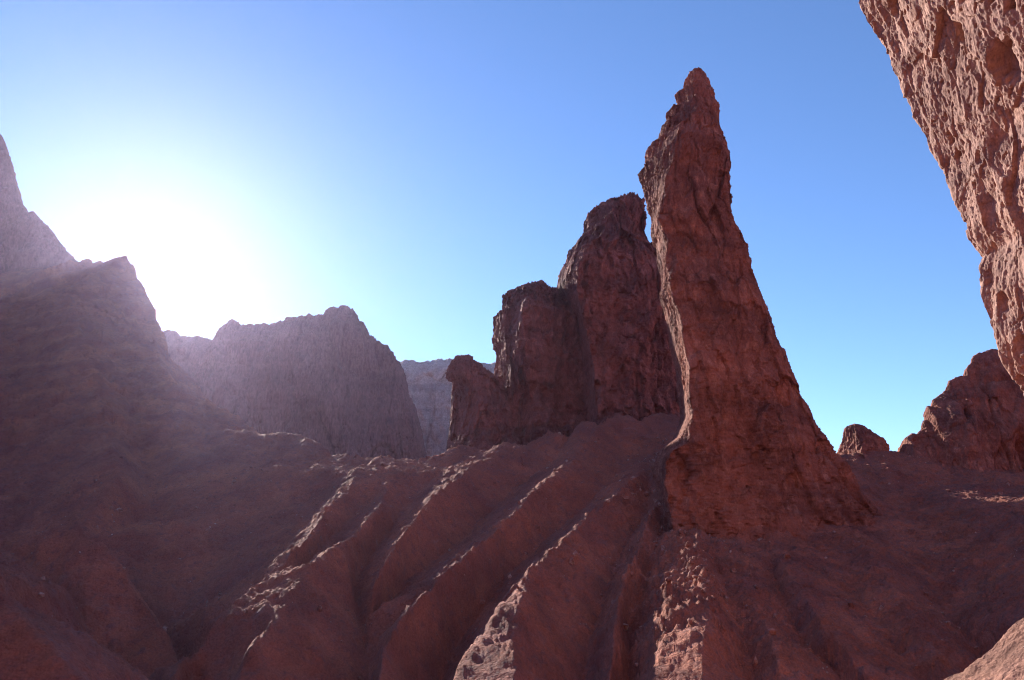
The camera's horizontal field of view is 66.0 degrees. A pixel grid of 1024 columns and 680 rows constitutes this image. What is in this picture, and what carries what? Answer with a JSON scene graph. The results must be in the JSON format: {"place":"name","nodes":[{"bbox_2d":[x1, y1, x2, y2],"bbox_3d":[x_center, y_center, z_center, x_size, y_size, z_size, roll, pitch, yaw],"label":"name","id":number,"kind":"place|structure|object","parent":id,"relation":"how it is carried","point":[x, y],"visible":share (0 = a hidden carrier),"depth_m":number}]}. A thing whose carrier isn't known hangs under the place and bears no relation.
{"place":"outdoors","nodes":[
{"label":"outdoors","id":0,"kind":"place"},
{"bbox_2d":[0,0,997,452],"label":"sky","id":1,"kind":"structure","parent":0,"point":[409,166]},
{"bbox_2d":[0,256,1023,679],"bbox_3d":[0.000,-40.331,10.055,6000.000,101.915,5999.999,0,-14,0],"label":"hillside","id":2,"kind":"structure","parent":0,"point":[94,378],"depth_m":52.62},
{"bbox_2d":[0,134,77,273],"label":"rock peak","id":3,"kind":"object","parent":2,"relation":"on","point":[29,240],"visible":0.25,"depth_m":171.82},
{"bbox_2d":[163,330,211,379],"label":"rock ridge","id":4,"kind":"object","parent":2,"relation":"on","point":[186,353],"visible":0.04,"depth_m":233.39},
{"bbox_2d":[194,305,426,460],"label":"rock bluff","id":5,"kind":"structure","parent":2,"relation":"on","point":[332,380],"depth_m":217.43},
{"bbox_2d":[400,358,495,456],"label":"rock ridge","id":6,"kind":"object","parent":2,"relation":"on","point":[429,387],"visible":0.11,"depth_m":287.24},
{"bbox_2d":[445,354,523,450],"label":"rock outcrop","id":7,"kind":"object","parent":2,"relation":"on","point":[484,416],"visible":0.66,"depth_m":91.85},
{"bbox_2d":[0,427,1023,679],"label":"stones","id":8,"kind":"object","parent":2,"relation":"on","point":[668,579],"visible":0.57,"depth_m":49.84},
{"bbox_2d":[492,280,587,445],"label":"rock tower","id":9,"kind":"structure","parent":2,"relation":"on","point":[539,372],"depth_m":93.47},
{"bbox_2d":[557,191,679,424],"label":"rock tower","id":10,"kind":"structure","parent":2,"relation":"on","point":[609,284],"depth_m":90.69},
{"bbox_2d":[637,67,881,540],"bbox_3d":[20.791,-2.748,66.167,19.967,43.851,15.852,0,-14,0],"label":"rock spire","id":11,"kind":"object","parent":2,"relation":"on","point":[749,450],"visible":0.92,"depth_m":60.75},
{"bbox_2d":[836,423,889,457],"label":"rock pinnacle","id":12,"kind":"object","parent":2,"relation":"on","point":[860,439],"visible":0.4,"depth_m":75.16},
{"bbox_2d":[859,0,1023,394],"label":"cliff","id":13,"kind":"structure","parent":2,"relation":"on","point":[957,67],"depth_m":24.17},
{"bbox_2d":[897,349,1023,472],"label":"rock crag","id":14,"kind":"structure","parent":2,"relation":"on","point":[973,415],"depth_m":71.89},
{"bbox_2d":[944,618,1023,679],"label":"slope","id":15,"kind":"structure","parent":0,"point":[1002,658],"depth_m":10.05}
]}

